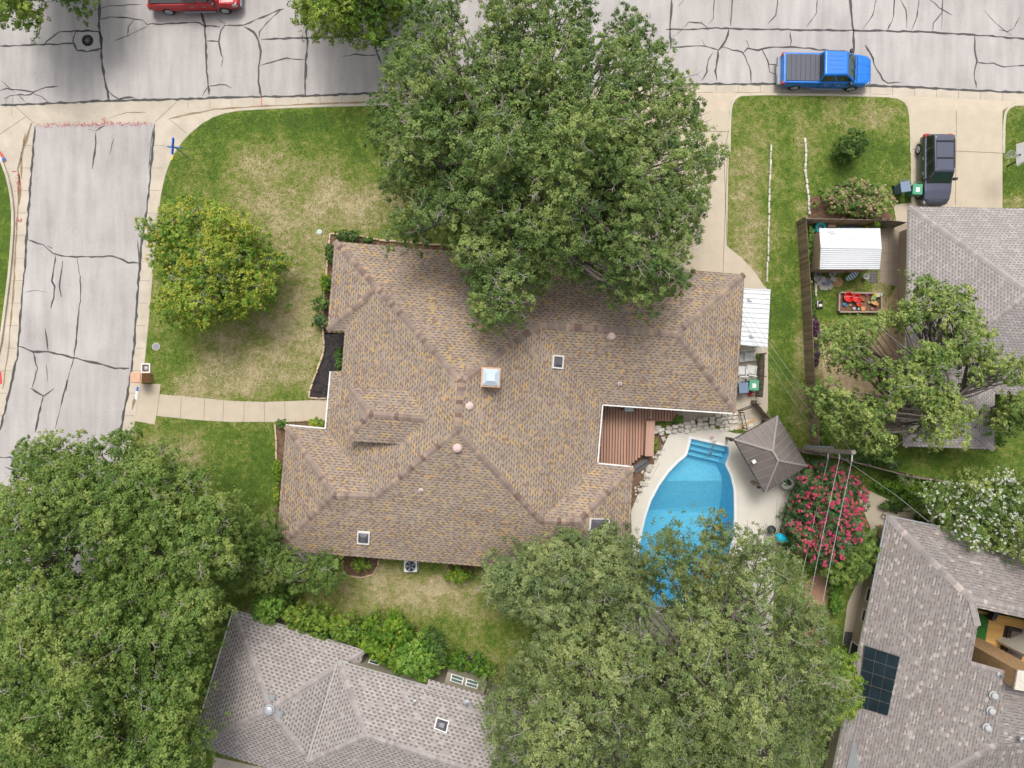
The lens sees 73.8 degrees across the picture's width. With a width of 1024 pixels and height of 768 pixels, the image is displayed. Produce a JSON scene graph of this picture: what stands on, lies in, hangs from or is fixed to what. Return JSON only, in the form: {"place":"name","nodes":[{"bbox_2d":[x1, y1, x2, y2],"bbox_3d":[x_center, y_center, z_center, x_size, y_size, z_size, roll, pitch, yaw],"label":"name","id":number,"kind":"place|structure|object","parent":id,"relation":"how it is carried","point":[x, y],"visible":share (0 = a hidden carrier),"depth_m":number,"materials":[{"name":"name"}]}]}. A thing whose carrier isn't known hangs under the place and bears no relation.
{"place":"outdoors","nodes":[
{"label":"outdoors","id":0,"kind":"place"},
{"bbox_2d":[0,163,13,341],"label":"verge","id":1,"kind":"structure","parent":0,"point":[5,220],"depth_m":44.28,"materials":[{"name":"green plant"}]},
{"bbox_2d":[0,123,154,693],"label":"side street","id":2,"kind":"structure","parent":0,"point":[79,206],"depth_m":44.39,"materials":[{"name":"concrete"}]},
{"bbox_2d":[0,0,1023,104],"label":"street","id":3,"kind":"structure","parent":0,"point":[150,61],"depth_m":44.39,"materials":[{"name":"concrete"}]},
{"bbox_2d":[147,0,242,14],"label":"pickup truck","id":4,"kind":"object","parent":3,"relation":"on","point":[169,7],"visible":1,"depth_m":43.45,"materials":[{"name":"red paint"}]},
{"bbox_2d":[0,0,1023,471],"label":"crack sealant","id":5,"kind":"object","parent":3,"relation":"on","point":[306,38],"visible":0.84,"depth_m":44.38,"materials":[{"name":"asphalt"}]},
{"bbox_2d":[776,48,870,91],"bbox_3d":[20.013,-20.052,43.457,6.012,1.862,2.340,1,90,0],"label":"pickup truck","id":6,"kind":"object","parent":3,"relation":"on","point":[837,70],"visible":1,"depth_m":43.22,"materials":[{"name":"blue paint"}]},
{"bbox_2d":[17,95,1023,767],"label":"lawn","id":7,"kind":"structure","parent":0,"point":[361,215],"depth_m":44.28,"materials":[{"name":"green plant"}]},
{"bbox_2d":[0,559,238,767],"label":"pecan tree","id":8,"kind":"object","parent":7,"relation":"on","point":[111,746],"visible":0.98,"depth_m":34.85,"materials":[{"name":"green plant"}]},
{"bbox_2d":[0,422,263,592],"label":"pecan tree","id":9,"kind":"object","parent":7,"relation":"on","point":[153,496],"visible":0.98,"depth_m":35.54,"materials":[{"name":"green plant"}]},
{"bbox_2d":[130,372,152,382],"bbox_3d":[-23.665,-0.401,43.539,0.779,1.482,0.680,4,90,0],"label":"brick mailbox","id":10,"kind":"object","parent":7,"relation":"on","point":[137,377],"visible":1,"depth_m":42.86,"materials":[{"name":"brick"}]},
{"bbox_2d":[134,191,299,334],"bbox_3d":[-18.236,-7.730,41.117,9.268,6.425,8.824,-20,90,0],"label":"tree","id":11,"kind":"object","parent":7,"relation":"on","point":[216,254],"visible":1,"depth_m":40.04,"materials":[{"name":"green plant"}]},
{"bbox_2d":[135,384,326,423],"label":"front walk","id":12,"kind":"structure","parent":7,"relation":"on","point":[191,408],"depth_m":44.28,"materials":[{"name":"concrete"}]},
{"bbox_2d":[249,585,293,625],"bbox_3d":[-14.991,13.595,42.178,2.336,4.303,3.160,39,90,0],"label":"hedge bush","id":13,"kind":"object","parent":7,"relation":"on","point":[269,613],"visible":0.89,"depth_m":41.07,"materials":[{"name":"green plant"}]},
{"bbox_2d":[252,581,303,614],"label":"hedge bush","id":14,"kind":"object","parent":7,"relation":"on","point":[289,602],"visible":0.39,"depth_m":41.97,"materials":[{"name":"green plant"}]},
{"bbox_2d":[210,491,348,598],"bbox_3d":[-14.633,10.833,41.399,8.956,5.862,6.101,36,90,0],"label":"elm tree","id":15,"kind":"object","parent":7,"relation":"on","point":[281,565],"visible":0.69,"depth_m":39.70,"materials":[{"name":"green plant"}]},
{"bbox_2d":[274,421,326,511],"bbox_3d":[-13.711,5.351,44.274,3.490,0.001,5.916,0,90,0],"label":"planting bed","id":16,"kind":"object","parent":7,"relation":"on","point":[280,433],"visible":0.17,"depth_m":44.27,"materials":[{"name":"brown soil"}]},
{"bbox_2d":[271,459,281,482],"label":"garden shrub","id":17,"kind":"object","parent":16,"relation":"on","point":[276,467],"visible":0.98,"depth_m":43.55,"materials":[{"name":"green plant"}]},
{"bbox_2d":[281,600,336,640],"bbox_3d":[-12.422,14.684,42.545,2.855,3.570,3.719,-36,90,0],"label":"hedge bush","id":18,"kind":"object","parent":7,"relation":"on","point":[304,623],"visible":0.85,"depth_m":41.42,"materials":[{"name":"green plant"}]},
{"bbox_2d":[308,260,328,399],"bbox_3d":[-12.557,-3.568,44.204,1.313,0.198,9.147,0,90,0],"label":"stone edging","id":19,"kind":"object","parent":7,"relation":"on","point":[321,357],"visible":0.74,"depth_m":44.13,"materials":[{"name":"stone"}]},
{"bbox_2d":[311,314,327,328],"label":"garden shrub","id":20,"kind":"object","parent":7,"relation":"on","point":[318,321],"visible":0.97,"depth_m":43.41,"materials":[{"name":"green plant"}]},
{"bbox_2d":[310,333,343,397],"bbox_3d":[-11.700,-1.197,44.274,2.792,0.001,4.255,0,90,0],"label":"planting bed","id":21,"kind":"object","parent":7,"relation":"on","point":[333,342],"visible":0.5,"depth_m":44.27,"materials":[{"name":"soil"}]},
{"bbox_2d":[334,347,342,369],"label":"garden shrub","id":22,"kind":"object","parent":21,"relation":"on","point":[338,356],"visible":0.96,"depth_m":43.56,"materials":[{"name":"green plant"}]},
{"bbox_2d":[322,608,367,646],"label":"hedge bush","id":23,"kind":"object","parent":7,"relation":"on","point":[350,632],"visible":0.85,"depth_m":41.92,"materials":[{"name":"green plant"}]},
{"bbox_2d":[343,556,378,576],"bbox_3d":[-9.805,11.767,44.274,2.327,0.001,1.595,0,90,0],"label":"planting bed","id":24,"kind":"object","parent":7,"relation":"on","point":[347,560],"visible":0.5,"depth_m":44.27,"materials":[{"name":"brown soil"}]},
{"bbox_2d":[350,557,371,572],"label":"garden shrub","id":25,"kind":"object","parent":24,"relation":"on","point":[360,560],"visible":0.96,"depth_m":43.34,"materials":[{"name":"green plant"}]},
{"bbox_2d":[352,626,402,669],"bbox_3d":[-8.169,16.374,42.542,4.261,3.576,1.677,26,90,0],"label":"hedge bush","id":26,"kind":"object","parent":7,"relation":"on","point":[376,647],"visible":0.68,"depth_m":41.57,"materials":[{"name":"green plant"}]},
{"bbox_2d":[360,603,416,661],"bbox_3d":[-7.616,15.921,42.866,4.125,2.928,3.414,22,90,0],"label":"hedge bush","id":27,"kind":"object","parent":7,"relation":"on","point":[375,628],"visible":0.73,"depth_m":42.10,"materials":[{"name":"green plant"}]},
{"bbox_2d":[324,234,456,333],"bbox_3d":[-7.778,-6.515,44.274,8.908,0.001,6.515,0,90,0],"label":"planting bed","id":28,"kind":"object","parent":7,"relation":"on","point":[329,268],"visible":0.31,"depth_m":44.27,"materials":[{"name":"brown soil"}]},
{"bbox_2d":[310,295,329,311],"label":"garden shrub","id":29,"kind":"object","parent":28,"relation":"on","point":[324,304],"visible":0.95,"depth_m":43.16,"materials":[{"name":"green plant"}]},
{"bbox_2d":[318,273,330,293],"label":"garden shrub","id":30,"kind":"object","parent":28,"relation":"on","point":[325,282],"visible":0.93,"depth_m":43.33,"materials":[{"name":"green plant"}]},
{"bbox_2d":[324,243,333,264],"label":"garden shrub","id":31,"kind":"object","parent":28,"relation":"on","point":[329,251],"visible":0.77,"depth_m":43.24,"materials":[{"name":"green plant"}]},
{"bbox_2d":[334,229,361,242],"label":"garden shrub","id":32,"kind":"object","parent":28,"relation":"on","point":[347,238],"visible":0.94,"depth_m":43.38,"materials":[{"name":"green plant"}]},
{"bbox_2d":[328,233,452,246],"bbox_3d":[-7.699,-8.977,44.213,8.664,0.175,1.668,0,90,0],"label":"stone edging","id":33,"kind":"object","parent":28,"relation":"on","point":[384,240],"visible":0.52,"depth_m":44.15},
{"bbox_2d":[191,607,630,767],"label":"grey roof house","id":34,"kind":"structure","parent":7,"relation":"on","point":[284,696],"depth_m":40.72,"materials":[{"name":"grey"}]},
{"bbox_2d":[404,561,418,571],"bbox_3d":[-6.489,11.666,43.903,0.920,0.754,0.840,0,90,0],"label":"air conditioner","id":35,"kind":"object","parent":7,"relation":"on","point":[411,566],"visible":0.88,"depth_m":43.57,"materials":[{"name":"metal"}]},
{"bbox_2d":[391,627,445,683],"bbox_3d":[-5.764,16.859,42.142,3.490,4.377,3.364,0,90,0],"label":"hedge bush","id":36,"kind":"object","parent":7,"relation":"on","point":[418,657],"visible":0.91,"depth_m":40.88,"materials":[{"name":"green plant"}]},
{"bbox_2d":[420,625,455,664],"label":"hedge bush","id":37,"kind":"object","parent":7,"relation":"on","point":[439,652],"visible":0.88,"depth_m":41.96,"materials":[{"name":"green plant"}]},
{"bbox_2d":[447,564,474,575],"bbox_3d":[-3.359,11.970,44.274,2.001,0.001,0.842,5,90,0],"label":"planting bed","id":38,"kind":"object","parent":7,"relation":"on","point":[472,568],"visible":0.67,"depth_m":44.27,"materials":[{"name":"brown soil"}]},
{"bbox_2d":[444,564,473,584],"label":"garden shrub","id":39,"kind":"object","parent":38,"relation":"on","point":[460,574],"visible":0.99,"depth_m":43.22,"materials":[{"name":"green plant"}]},
{"bbox_2d":[445,645,498,678],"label":"hedge bush","id":40,"kind":"object","parent":7,"relation":"on","point":[457,662],"visible":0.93,"depth_m":42.79,"materials":[{"name":"green plant"}]},
{"bbox_2d":[277,239,745,570],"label":"brown roof house","id":41,"kind":"structure","parent":7,"relation":"on","point":[448,435],"depth_m":40.40,"materials":[{"name":"brown"}]},
{"bbox_2d":[740,288,770,347],"bbox_3d":[15.004,-4.098,43.065,1.748,2.430,3.613,3,90,0],"label":"metal awning","id":42,"kind":"object","parent":41,"relation":"attached to","point":[756,303],"visible":0.99,"depth_m":41.99,"materials":[{"name":"metal"}]},
{"bbox_2d":[362,0,731,337],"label":"oak tree","id":43,"kind":"object","parent":7,"relation":"on","point":[520,213],"visible":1,"depth_m":34.73,"materials":[{"name":"green plant"}]},
{"bbox_2d":[474,517,652,642],"bbox_3d":[3.125,11.193,40.071,10.665,8.518,6.842,0,90,0],"label":"oak tree","id":44,"kind":"object","parent":7,"relation":"on","point":[605,576],"visible":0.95,"depth_m":37.59,"materials":[{"name":"green plant"}]},
{"bbox_2d":[597,404,675,473],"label":"timber deck","id":45,"kind":"structure","parent":7,"relation":"on","point":[622,439],"depth_m":43.80,"materials":[{"name":"wood"}]},
{"bbox_2d":[644,420,654,455],"bbox_3d":[8.771,3.466,43.601,0.540,0.538,2.267,2,90,0],"label":"deck bench","id":46,"kind":"object","parent":45,"relation":"on","point":[649,438],"visible":1,"depth_m":43.33,"materials":[{"name":"brown wood"}]},
{"bbox_2d":[629,433,667,508],"bbox_3d":[8.055,5.386,44.274,2.107,0.001,5.668,24,90,0],"label":"planting bed","id":47,"kind":"object","parent":7,"relation":"on","point":[637,477],"visible":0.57,"depth_m":44.27,"materials":[{"name":"brown soil"}]},
{"bbox_2d":[474,521,866,767],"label":"oak tree","id":48,"kind":"object","parent":7,"relation":"on","point":[643,663],"visible":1,"depth_m":34.20,"materials":[{"name":"green plant"}]},
{"bbox_2d":[636,501,761,629],"bbox_3d":[10.199,10.511,40.240,7.125,8.179,7.684,34,90,0],"label":"oak tree","id":49,"kind":"object","parent":7,"relation":"on","point":[684,579],"visible":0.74,"depth_m":38.03,"materials":[{"name":"green plant"}]},
{"bbox_2d":[623,426,799,665],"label":"pool deck","id":50,"kind":"structure","parent":7,"relation":"on","point":[757,505],"depth_m":44.27,"materials":[{"name":"concrete"}]},
{"bbox_2d":[637,436,736,608],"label":"swimming pool","id":51,"kind":"structure","parent":50,"relation":"in","point":[697,477],"depth_m":45.81,"materials":[{"name":"liquid"}]},
{"bbox_2d":[725,415,807,492],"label":"pavilion","id":52,"kind":"structure","parent":50,"relation":"on","point":[770,453],"depth_m":41.51,"materials":[{"name":"grey metal"}]},
{"bbox_2d":[766,144,771,282],"bbox_3d":[16.664,-11.063,44.213,0.170,0.176,8.965,2,90,0],"label":"stone edging","id":53,"kind":"object","parent":7,"relation":"on","point":[769,189],"visible":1,"depth_m":44.15,"materials":[{"name":"stone"}]},
{"bbox_2d":[804,138,810,214],"bbox_3d":[19.086,-13.467,44.213,0.286,0.175,5.017,-3,90,0],"label":"stone edging","id":54,"kind":"object","parent":7,"relation":"on","point":[806,179],"visible":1,"depth_m":44.15,"materials":[{"name":"stone"}]},
{"bbox_2d":[797,219,819,453],"bbox_3d":[19.008,-3.006,43.580,0.276,1.400,14.922,-4,90,0],"label":"wooden fence","id":55,"kind":"object","parent":7,"relation":"on","point":[804,251],"visible":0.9,"depth_m":43.56,"materials":[{"name":"brown wood"}]},
{"bbox_2d":[807,226,813,265],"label":"garden shrub","id":56,"kind":"object","parent":7,"relation":"on","point":[810,237],"visible":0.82,"depth_m":43.34,"materials":[{"name":"green plant"}]},
{"bbox_2d":[804,568,824,644],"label":"bare soil","id":57,"kind":"structure","parent":7,"relation":"on","point":[818,590],"depth_m":44.27,"materials":[{"name":"soil"}]},
{"bbox_2d":[812,406,832,445],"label":"garden shrub","id":58,"kind":"object","parent":7,"relation":"on","point":[823,440],"visible":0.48,"depth_m":43.42,"materials":[{"name":"green plant"}]},
{"bbox_2d":[776,457,870,567],"bbox_3d":[19.703,8.004,42.166,5.708,4.327,6.789,0,90,0],"label":"crape myrtle","id":59,"kind":"object","parent":7,"relation":"on","point":[810,535],"visible":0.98,"depth_m":41.41,"materials":[{"name":"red plant"}]},
{"bbox_2d":[802,445,855,460],"bbox_3d":[19.028,4.083,41.191,0.328,6.202,0.831,15,90,0],"label":"utility pole","id":60,"kind":"object","parent":7,"relation":"on","point":[817,449],"visible":1,"depth_m":41.04,"materials":[{"name":"grey wood"}]},
{"bbox_2d":[829,577,844,617],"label":"garden shrub","id":61,"kind":"object","parent":7,"relation":"on","point":[836,598],"visible":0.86,"depth_m":43.64,"materials":[{"name":"green plant"}]},
{"bbox_2d":[812,647,867,736],"bbox_3d":[19.435,18.282,41.579,3.506,5.501,5.002,38,90,0],"label":"ash tree","id":62,"kind":"object","parent":7,"relation":"on","point":[849,670],"visible":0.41,"depth_m":40.05,"materials":[{"name":"green plant"}]},
{"bbox_2d":[805,526,882,588],"bbox_3d":[21.195,11.016,42.612,4.932,3.435,3.155,-34,90,0],"label":"willow shrub","id":63,"kind":"object","parent":7,"relation":"on","point":[855,557],"visible":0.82,"depth_m":41.67,"materials":[{"name":"green plant"}]},
{"bbox_2d":[809,228,881,272],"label":"garden shed","id":64,"kind":"structure","parent":7,"relation":"on","point":[843,250],"depth_m":42.04,"materials":[{"name":"white metal"}]},
{"bbox_2d":[831,127,868,165],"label":"lawn shrub","id":65,"kind":"object","parent":7,"relation":"on","point":[854,149],"visible":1,"depth_m":42.76,"materials":[{"name":"green plant"}]},
{"bbox_2d":[808,195,892,219],"bbox_3d":[21.987,-11.467,44.274,5.551,0.001,1.795,0,90,0],"label":"planting bed","id":66,"kind":"object","parent":7,"relation":"on","point":[821,213],"visible":0.38,"depth_m":44.27,"materials":[{"name":"brown soil"}]},
{"bbox_2d":[809,177,897,219],"bbox_3d":[21.701,-11.765,43.087,5.008,2.510,2.970,0,90,0],"label":"oleander shrub","id":67,"kind":"object","parent":66,"relation":"on","point":[877,203],"visible":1,"depth_m":43.15,"materials":[{"name":"green plant"}]},
{"bbox_2d":[796,216,906,227],"bbox_3d":[21.624,-10.384,43.531,6.390,1.498,0.266,2,90,0],"label":"wooden fence","id":68,"kind":"object","parent":7,"relation":"on","point":[889,222],"visible":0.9,"depth_m":43.38,"materials":[{"name":"brown wood"}]},
{"bbox_2d":[836,292,882,312],"bbox_3d":[22.480,-5.285,44.130,2.840,0.300,1.354,0,90,0],"label":"sandbox","id":69,"kind":"object","parent":7,"relation":"on","point":[841,308],"visible":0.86,"depth_m":44.18,"materials":[{"name":"brown wood"}]},
{"bbox_2d":[822,287,897,400],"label":"bare soil","id":70,"kind":"structure","parent":7,"relation":"on","point":[848,382],"depth_m":44.27,"materials":[{"name":"soil"}]},
{"bbox_2d":[837,449,890,467],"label":"garden shrub","id":71,"kind":"object","parent":7,"relation":"on","point":[860,457],"visible":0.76,"depth_m":43.47,"materials":[{"name":"green plant"}]},
{"bbox_2d":[873,478,905,494],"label":"garden shrub","id":72,"kind":"object","parent":7,"relation":"on","point":[892,485],"visible":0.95,"depth_m":43.78,"materials":[{"name":"green plant"}]},
{"bbox_2d":[837,456,943,481],"bbox_3d":[24.342,5.552,43.630,6.654,1.300,0.283,13,90,0],"label":"wooden fence","id":73,"kind":"object","parent":7,"relation":"on","point":[898,472],"visible":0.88,"depth_m":43.30,"materials":[{"name":"brown wood"}]},
{"bbox_2d":[892,179,910,194],"bbox_3d":[24.960,-12.570,43.754,0.628,1.047,0.799,-8,90,0],"label":"wheeled bin","id":74,"kind":"object","parent":7,"relation":"on","point":[902,187],"visible":1,"depth_m":43.24,"materials":[{"name":"plastic"}]},
{"bbox_2d":[798,269,1023,462],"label":"ash tree","id":75,"kind":"object","parent":7,"relation":"on","point":[922,379],"visible":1,"depth_m":36.73,"materials":[{"name":"green plant"}]},
{"bbox_2d":[906,182,922,196],"bbox_3d":[25.732,-12.404,43.751,0.628,1.053,0.799,3,90,0],"label":"wheeled bin","id":76,"kind":"object","parent":7,"relation":"on","point":[916,189],"visible":0.86,"depth_m":43.23,"materials":[{"name":"plastic"}]},
{"bbox_2d":[824,515,1023,767],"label":"mottled roof house","id":77,"kind":"structure","parent":7,"relation":"on","point":[957,696],"depth_m":40.49,"materials":[{"name":"grey"}]},
{"bbox_2d":[860,645,899,715],"bbox_3d":[21.928,17.866,41.101,1.803,0.734,3.694,12,90,0],"label":"solar panel array","id":78,"kind":"object","parent":77,"relation":"on","point":[878,670],"visible":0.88,"depth_m":41.02,"materials":[{"name":"black glass"}]},
{"bbox_2d":[978,610,1023,660],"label":"courtyard deck","id":79,"kind":"structure","parent":77,"relation":"attached to","point":[995,630],"depth_m":43.91,"materials":[{"name":"wood"}]},
{"bbox_2d":[976,613,988,639],"bbox_3d":[30.004,15.787,43.893,1.150,0.030,2.050,10,90,0],"label":"turf mat","id":80,"kind":"object","parent":79,"relation":"on","point":[982,628],"visible":0.29,"depth_m":43.88,"materials":[{"name":"plastic"}]},
{"bbox_2d":[1000,625,1022,659],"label":"patio sofa","id":81,"kind":"object","parent":79,"relation":"on","point":[1010,632],"visible":0.45,"depth_m":43.56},
{"bbox_2d":[895,204,1023,451],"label":"grey roof house","id":82,"kind":"structure","parent":7,"relation":"on","point":[981,250],"depth_m":40.98,"materials":[{"name":"grey"}]},
{"bbox_2d":[896,462,1023,568],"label":"crape myrtle","id":83,"kind":"object","parent":7,"relation":"on","point":[965,508],"visible":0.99,"depth_m":40.53,"materials":[{"name":"plant"}]},
{"bbox_2d":[973,389,1023,440],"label":"ash tree","id":84,"kind":"object","parent":7,"relation":"on","point":[1012,407],"visible":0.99,"depth_m":38.88,"materials":[{"name":"green plant"}]},
{"bbox_2d":[1005,142,1023,165],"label":"basketball hoop","id":85,"kind":"object","parent":7,"relation":"on","point":[1019,154],"visible":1,"depth_m":41.48,"materials":[{"name":"plastic"}]},
{"bbox_2d":[624,93,739,110],"bbox_3d":[10.847,-18.355,44.331,8.031,0.110,1.210,0,90,0],"label":"apron","id":86,"kind":"object","parent":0,"point":[718,101],"visible":0.4,"depth_m":44.34,"materials":[{"name":"concrete"}]},
{"bbox_2d":[630,111,767,411],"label":"driveway","id":87,"kind":"structure","parent":0,"point":[708,254],"depth_m":44.28,"materials":[{"name":"concrete"}]},
{"bbox_2d":[157,111,994,421],"bbox_3d":[3.497,-9.200,44.271,57.506,0.001,10.999,-18,90,0],"label":"walk joint","id":88,"kind":"object","parent":87,"relation":"on","point":[725,209],"visible":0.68,"depth_m":44.27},
{"bbox_2d":[675,409,766,430],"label":"side path","id":89,"kind":"structure","parent":0,"point":[691,415],"depth_m":44.27,"materials":[{"name":"concrete"}]},
{"bbox_2d":[655,411,752,435],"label":"stone wall","id":90,"kind":"structure","parent":89,"relation":"on","point":[731,420],"depth_m":44.05,"materials":[{"name":"stone"}]},
{"bbox_2d":[736,345,765,403],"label":"side path","id":91,"kind":"structure","parent":0,"point":[743,398],"depth_m":44.27,"materials":[{"name":"concrete"}]},
{"bbox_2d":[755,353,766,396],"bbox_3d":[15.937,-0.567,43.580,0.204,1.400,2.824,2,90,0],"label":"wooden fence","id":92,"kind":"object","parent":91,"relation":"on","point":[760,373],"visible":0.78,"depth_m":43.42,"materials":[{"name":"brown wood"}]},
{"bbox_2d":[842,490,928,644],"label":"side path","id":93,"kind":"structure","parent":0,"point":[874,513],"depth_m":44.27,"materials":[{"name":"concrete"}]},
{"bbox_2d":[879,498,905,512],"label":"garden shrub","id":94,"kind":"object","parent":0,"point":[891,504],"visible":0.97,"depth_m":43.82,"materials":[{"name":"green plant"}]},
{"bbox_2d":[880,225,906,310],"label":"side path","id":95,"kind":"structure","parent":0,"point":[890,241],"depth_m":44.27,"materials":[{"name":"concrete"}]},
{"bbox_2d":[894,111,1001,224],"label":"driveway","id":96,"kind":"structure","parent":0,"point":[978,171],"depth_m":44.28,"materials":[{"name":"concrete"}]},
{"bbox_2d":[915,134,957,205],"bbox_3d":[27.073,-13.699,43.396,2.200,1.760,4.570,0,90,0],"label":"parked car","id":97,"kind":"object","parent":96,"relation":"on","point":[935,153],"visible":0.9,"depth_m":43.09,"materials":[{"name":"black paint"}]},
{"bbox_2d":[898,96,1015,110],"bbox_3d":[28.941,-18.256,44.331,7.764,0.110,1.010,0,90,0],"label":"apron","id":98,"kind":"object","parent":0,"point":[931,104],"visible":1,"depth_m":44.33,"materials":[{"name":"concrete"}]},
{"label":"ground","id":99,"kind":"structure","parent":0,"visible":0},
{"bbox_2d":[0,156,14,351],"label":"kerb","id":100,"kind":"structure","parent":99,"relation":"on","point":[8,282],"depth_m":44.27,"materials":[{"name":"concrete"}]},
{"bbox_2d":[0,0,101,42],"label":"elm tree","id":101,"kind":"object","parent":99,"relation":"on","point":[23,9],"visible":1,"depth_m":39.84,"materials":[{"name":"green plant"}]},
{"bbox_2d":[60,96,595,657],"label":"kerb","id":102,"kind":"structure","parent":99,"relation":"on","point":[162,186],"depth_m":44.27,"materials":[{"name":"concrete"}]},
{"bbox_2d":[287,0,432,55],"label":"elm tree","id":103,"kind":"object","parent":99,"relation":"on","point":[373,10],"visible":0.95,"depth_m":38.91,"materials":[{"name":"green plant"}]},
{"bbox_2d":[0,84,1023,723],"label":"gutter","id":104,"kind":"object","parent":99,"relation":"on","point":[74,114],"visible":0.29,"depth_m":44.40,"materials":[{"name":"concrete"}]},
{"bbox_2d":[2,92,887,409],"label":"gutter dirt","id":105,"kind":"structure","parent":104,"relation":"on","point":[202,112],"depth_m":44.39,"materials":[{"name":"soil"}]},
{"bbox_2d":[2,87,1002,325],"bbox_3d":[-1.033,-8.693,44.391,65.942,0.001,21.540,0,90,0],"label":"gutter joint","id":106,"kind":"object","parent":104,"relation":"on","point":[186,133],"visible":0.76,"depth_m":44.39,"materials":[{"name":"concrete"}]},
{"bbox_2d":[728,93,912,152],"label":"kerb","id":107,"kind":"structure","parent":99,"relation":"on","point":[822,94],"depth_m":44.27,"materials":[{"name":"concrete"}]},
{"bbox_2d":[1003,103,1023,152],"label":"kerb","id":108,"kind":"structure","parent":99,"relation":"on","point":[1007,109],"depth_m":44.27,"materials":[{"name":"concrete"}]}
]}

